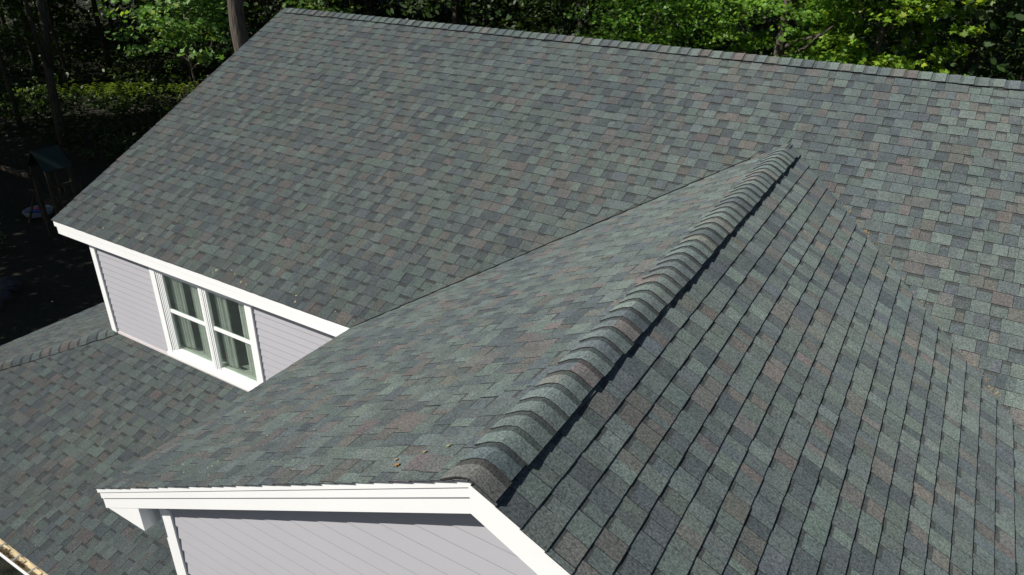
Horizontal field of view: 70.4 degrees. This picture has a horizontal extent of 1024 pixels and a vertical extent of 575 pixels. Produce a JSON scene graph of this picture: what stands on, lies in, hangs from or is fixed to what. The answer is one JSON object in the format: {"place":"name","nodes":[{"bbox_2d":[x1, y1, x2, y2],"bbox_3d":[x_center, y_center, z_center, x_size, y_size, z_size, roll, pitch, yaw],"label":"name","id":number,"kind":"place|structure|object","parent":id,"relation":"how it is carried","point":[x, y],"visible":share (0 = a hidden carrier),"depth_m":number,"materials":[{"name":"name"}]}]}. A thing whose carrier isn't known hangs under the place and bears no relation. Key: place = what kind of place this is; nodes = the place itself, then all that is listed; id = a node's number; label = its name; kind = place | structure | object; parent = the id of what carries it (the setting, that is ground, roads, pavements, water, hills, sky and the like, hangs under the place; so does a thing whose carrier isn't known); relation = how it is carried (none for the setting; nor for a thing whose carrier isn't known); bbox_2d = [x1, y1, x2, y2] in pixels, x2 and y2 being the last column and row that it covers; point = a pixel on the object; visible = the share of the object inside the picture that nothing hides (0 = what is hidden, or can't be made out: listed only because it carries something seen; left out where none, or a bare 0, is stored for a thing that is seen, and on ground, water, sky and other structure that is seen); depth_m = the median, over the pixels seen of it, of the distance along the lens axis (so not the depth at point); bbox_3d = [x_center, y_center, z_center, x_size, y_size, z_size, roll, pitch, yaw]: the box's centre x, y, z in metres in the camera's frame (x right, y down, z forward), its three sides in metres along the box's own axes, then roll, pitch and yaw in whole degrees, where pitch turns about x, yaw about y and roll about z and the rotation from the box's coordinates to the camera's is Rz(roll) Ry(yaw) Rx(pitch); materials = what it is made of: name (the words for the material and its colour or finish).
{"place":"outdoors","nodes":[
{"label":"outdoors","id":0,"kind":"place"},
{"bbox_2d":[0,0,1023,574],"bbox_3d":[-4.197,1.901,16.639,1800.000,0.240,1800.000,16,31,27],"label":"ground","id":1,"kind":"structure","parent":0,"point":[56,274],"depth_m":27.04,"materials":[{"name":"green plant"}]},
{"bbox_2d":[0,5,7,33],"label":"tree","id":2,"kind":"object","parent":1,"relation":"on","point":[3,19],"visible":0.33,"depth_m":58.53,"materials":[{"name":"green plant"}]},
{"bbox_2d":[0,216,11,243],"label":"shrub","id":3,"kind":"object","parent":1,"relation":"on","point":[1,237],"visible":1,"depth_m":22.15,"materials":[{"name":"green plant"}]},
{"bbox_2d":[0,289,12,301],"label":"garden rock","id":4,"kind":"object","parent":1,"relation":"on","point":[5,295],"visible":0.98,"depth_m":19.27,"materials":[{"name":"grey stone"}]},
{"bbox_2d":[0,276,22,292],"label":"garden rock","id":5,"kind":"object","parent":1,"relation":"on","point":[10,284],"visible":0.89,"depth_m":19.74,"materials":[{"name":"grey stone"}]},
{"bbox_2d":[0,0,23,127],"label":"tree","id":6,"kind":"object","parent":1,"relation":"on","point":[8,84],"visible":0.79,"depth_m":33.53,"materials":[{"name":"brown plant"}]},
{"bbox_2d":[0,1,40,74],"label":"tree","id":7,"kind":"object","parent":1,"relation":"on","point":[32,55],"visible":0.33,"depth_m":44.31,"materials":[{"name":"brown plant"}]},
{"bbox_2d":[9,0,38,55],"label":"tree","id":8,"kind":"object","parent":1,"relation":"on","point":[28,29],"visible":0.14,"depth_m":49.49,"materials":[{"name":"brown plant"}]},
{"bbox_2d":[0,76,68,120],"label":"shrub","id":9,"kind":"object","parent":1,"relation":"on","point":[29,96],"visible":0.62,"depth_m":35.10,"materials":[{"name":"green plant"}]},
{"bbox_2d":[28,189,45,223],"bbox_3d":[-15.718,-2.645,23.850,0.789,1.095,0.483,16,31,27],"label":"timber frame","id":10,"kind":"object","parent":1,"relation":"on","point":[34,196],"visible":0.85,"depth_m":23.86,"materials":[{"name":"brown wood"}]},
{"bbox_2d":[22,205,53,217],"bbox_3d":[-16.126,-2.594,24.735,0.920,0.150,0.920,16,31,27],"label":"toy tub","id":11,"kind":"object","parent":1,"relation":"on","point":[26,213],"visible":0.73,"depth_m":24.67,"materials":[{"name":"blue plastic"}]},
{"bbox_2d":[0,145,82,242],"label":"play set","id":12,"kind":"object","parent":1,"relation":"on","point":[54,159],"visible":0.89,"depth_m":22.13,"materials":[{"name":"green wood"}]},
{"bbox_2d":[0,0,93,78],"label":"tree","id":13,"kind":"object","parent":1,"relation":"on","point":[64,32],"visible":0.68,"depth_m":41.52,"materials":[{"name":"green plant"}]},
{"bbox_2d":[23,0,70,144],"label":"tree","id":14,"kind":"object","parent":1,"relation":"on","point":[45,50],"visible":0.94,"depth_m":30.40,"materials":[{"name":"brown plant"}]},
{"bbox_2d":[46,0,71,87],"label":"tree","id":15,"kind":"object","parent":1,"relation":"on","point":[56,40],"visible":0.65,"depth_m":41.23,"materials":[{"name":"brown plant"}]},
{"bbox_2d":[85,82,112,97],"bbox_3d":[-22.013,-10.486,38.983,2.041,0.812,1.826,16,31,27],"label":"fern","id":16,"kind":"object","parent":1,"relation":"on","point":[99,89],"visible":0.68,"depth_m":38.85,"materials":[{"name":"green plant"}]},
{"bbox_2d":[91,0,114,75],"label":"tree","id":17,"kind":"object","parent":1,"relation":"on","point":[99,26],"visible":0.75,"depth_m":44.25,"materials":[{"name":"brown plant"}]},
{"bbox_2d":[101,0,115,35],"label":"tree","id":18,"kind":"object","parent":1,"relation":"on","point":[109,17],"visible":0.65,"depth_m":55.95,"materials":[{"name":"green plant"}]},
{"bbox_2d":[89,82,142,116],"bbox_3d":[-19.853,-9.369,36.358,2.046,1.675,2.694,16,31,27],"label":"shrub","id":19,"kind":"object","parent":1,"relation":"on","point":[117,107],"visible":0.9,"depth_m":36.26,"materials":[{"name":"green plant"}]},
{"bbox_2d":[105,82,134,99],"bbox_3d":[-21.011,-10.470,39.015,1.810,0.786,1.939,-5,28,-11],"label":"fern","id":20,"kind":"object","parent":1,"relation":"on","point":[122,90],"visible":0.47,"depth_m":39.00,"materials":[{"name":"green plant"}]},
{"bbox_2d":[121,82,156,100],"bbox_3d":[-20.066,-10.499,39.078,1.918,0.802,1.892,-9,29,-18],"label":"fern","id":21,"kind":"object","parent":1,"relation":"on","point":[138,89],"visible":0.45,"depth_m":39.24,"materials":[{"name":"green plant"}]},
{"bbox_2d":[94,0,248,87],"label":"tree","id":22,"kind":"object","parent":1,"relation":"on","point":[188,37],"visible":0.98,"depth_m":29.62,"materials":[{"name":"green plant"}]},
{"bbox_2d":[129,0,222,89],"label":"tree","id":23,"kind":"object","parent":1,"relation":"on","point":[143,4],"visible":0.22,"depth_m":40.28,"materials":[{"name":"green plant"}]},
{"bbox_2d":[174,9,190,75],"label":"tree","id":24,"kind":"object","parent":1,"relation":"on","point":[185,66],"visible":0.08,"depth_m":45.64,"materials":[{"name":"brown plant"}]},
{"bbox_2d":[189,7,199,62],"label":"tree","id":25,"kind":"object","parent":1,"relation":"on","point":[198,48],"visible":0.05,"depth_m":49.22,"materials":[{"name":"brown plant"}]},
{"bbox_2d":[227,0,248,51],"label":"tree","id":26,"kind":"object","parent":1,"relation":"on","point":[238,26],"visible":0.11,"depth_m":20.12,"materials":[{"name":"brown plant"}]},
{"bbox_2d":[225,0,254,33],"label":"tree","id":27,"kind":"object","parent":1,"relation":"on","point":[249,13],"visible":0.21,"depth_m":50.87,"materials":[{"name":"green plant"}]},
{"bbox_2d":[219,0,346,36],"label":"tree","id":28,"kind":"object","parent":1,"relation":"on","point":[264,9],"visible":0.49,"depth_m":34.22,"materials":[{"name":"green plant"}]},
{"bbox_2d":[278,0,365,14],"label":"tree","id":29,"kind":"object","parent":1,"relation":"on","point":[310,3],"visible":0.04,"depth_m":29.85,"materials":[{"name":"green plant"}]},
{"bbox_2d":[284,0,396,14],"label":"tree","id":30,"kind":"object","parent":1,"relation":"on","point":[375,4],"visible":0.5,"depth_m":46.39,"materials":[{"name":"green plant"}]},
{"bbox_2d":[350,0,354,13],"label":"tree","id":31,"kind":"object","parent":1,"relation":"on","point":[351,1],"visible":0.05,"depth_m":35.33,"materials":[{"name":"green plant"}]},
{"bbox_2d":[370,0,373,15],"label":"tree","id":32,"kind":"object","parent":1,"relation":"on","point":[371,9],"visible":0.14,"depth_m":40.80,"materials":[{"name":"brown plant"}]},
{"bbox_2d":[383,0,438,19],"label":"tree","id":33,"kind":"object","parent":1,"relation":"on","point":[398,12],"visible":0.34,"depth_m":46.74,"materials":[{"name":"green plant"}]},
{"bbox_2d":[379,0,520,28],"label":"tree","id":34,"kind":"object","parent":1,"relation":"on","point":[454,5],"visible":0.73,"depth_m":31.61,"materials":[{"name":"green plant"}]},
{"bbox_2d":[402,0,517,24],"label":"tree","id":35,"kind":"object","parent":1,"relation":"on","point":[441,16],"visible":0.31,"depth_m":38.92,"materials":[{"name":"green plant"}]},
{"bbox_2d":[0,0,1022,170],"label":"undergrowth","id":36,"kind":"object","parent":1,"relation":"on","point":[157,91],"visible":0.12,"depth_m":41.40,"materials":[{"name":"green plant"}]},
{"bbox_2d":[0,0,1022,76],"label":"thicket","id":37,"kind":"object","parent":1,"relation":"on","point":[121,4],"visible":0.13,"depth_m":52.87,"materials":[{"name":"green plant"}]},
{"bbox_2d":[0,8,1023,574],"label":"house","id":38,"kind":"structure","parent":1,"relation":"on","point":[724,346],"depth_m":6.84,"materials":[{"name":"grey"}]},
{"bbox_2d":[0,546,24,566],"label":"gutter debris","id":39,"kind":"object","parent":38,"relation":"on","point":[5,549],"visible":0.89,"depth_m":8.65,"materials":[{"name":"brown plant"}]},
{"bbox_2d":[148,267,264,390],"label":"window","id":40,"kind":"structure","parent":38,"relation":"in","point":[210,331],"depth_m":10.03,"materials":[{"name":"white glass"}]},
{"bbox_2d":[481,0,589,33],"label":"tree","id":41,"kind":"object","parent":1,"relation":"on","point":[525,27],"visible":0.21,"depth_m":36.41,"materials":[{"name":"green plant"}]},
{"bbox_2d":[513,0,576,32],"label":"tree","id":42,"kind":"object","parent":1,"relation":"on","point":[548,22],"visible":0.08,"depth_m":52.17,"materials":[{"name":"green plant"}]},
{"bbox_2d":[487,0,676,43],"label":"tree","id":43,"kind":"object","parent":1,"relation":"on","point":[548,11],"visible":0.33,"depth_m":28.78,"materials":[{"name":"green plant"}]},
{"bbox_2d":[513,0,681,39],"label":"tree","id":44,"kind":"object","parent":1,"relation":"on","point":[565,9],"visible":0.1,"depth_m":31.82,"materials":[{"name":"green plant"}]},
{"bbox_2d":[564,0,749,49],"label":"tree","id":45,"kind":"object","parent":1,"relation":"on","point":[654,35],"visible":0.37,"depth_m":21.25,"materials":[{"name":"green plant"}]},
{"bbox_2d":[606,0,780,50],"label":"tree","id":46,"kind":"object","parent":1,"relation":"on","point":[764,19],"visible":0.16,"depth_m":30.03,"materials":[{"name":"green plant"}]},
{"bbox_2d":[722,0,780,53],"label":"tree","id":47,"kind":"object","parent":1,"relation":"on","point":[755,25],"visible":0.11,"depth_m":48.70,"materials":[{"name":"green plant"}]},
{"bbox_2d":[767,3,776,55],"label":"tree","id":48,"kind":"object","parent":1,"relation":"on","point":[772,22],"visible":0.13,"depth_m":51.84,"materials":[{"name":"brown plant"}]},
{"bbox_2d":[654,0,931,64],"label":"tree","id":49,"kind":"object","parent":1,"relation":"on","point":[785,11],"visible":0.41,"depth_m":20.17,"materials":[{"name":"green plant"}]},
{"bbox_2d":[763,0,919,61],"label":"tree","id":50,"kind":"object","parent":1,"relation":"on","point":[862,36],"visible":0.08,"depth_m":32.59,"materials":[{"name":"green plant"}]},
{"bbox_2d":[796,0,1002,75],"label":"tree","id":51,"kind":"object","parent":1,"relation":"on","point":[893,61],"visible":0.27,"depth_m":19.38,"materials":[{"name":"green plant"}]},
{"bbox_2d":[816,0,1023,81],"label":"tree","id":52,"kind":"object","parent":1,"relation":"on","point":[974,64],"visible":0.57,"depth_m":20.49,"materials":[{"name":"green plant"}]},
{"bbox_2d":[842,1,1007,58],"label":"tree","id":53,"kind":"object","parent":1,"relation":"on","point":[915,41],"visible":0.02,"depth_m":35.45,"materials":[{"name":"green plant"}]},
{"bbox_2d":[895,0,1022,78],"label":"tree","id":54,"kind":"object","parent":1,"relation":"on","point":[945,40],"visible":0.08,"depth_m":31.04,"materials":[{"name":"green plant"}]},
{"bbox_2d":[923,1,1023,79],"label":"tree","id":55,"kind":"object","parent":1,"relation":"on","point":[1015,55],"visible":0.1,"depth_m":27.27,"materials":[{"name":"green plant"}]},
{"bbox_2d":[1017,66,1023,80],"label":"tree","id":56,"kind":"object","parent":1,"relation":"on","point":[1020,78],"visible":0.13,"depth_m":41.63,"materials":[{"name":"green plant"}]},
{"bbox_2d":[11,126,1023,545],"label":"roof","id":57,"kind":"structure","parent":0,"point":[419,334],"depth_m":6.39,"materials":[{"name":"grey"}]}
]}

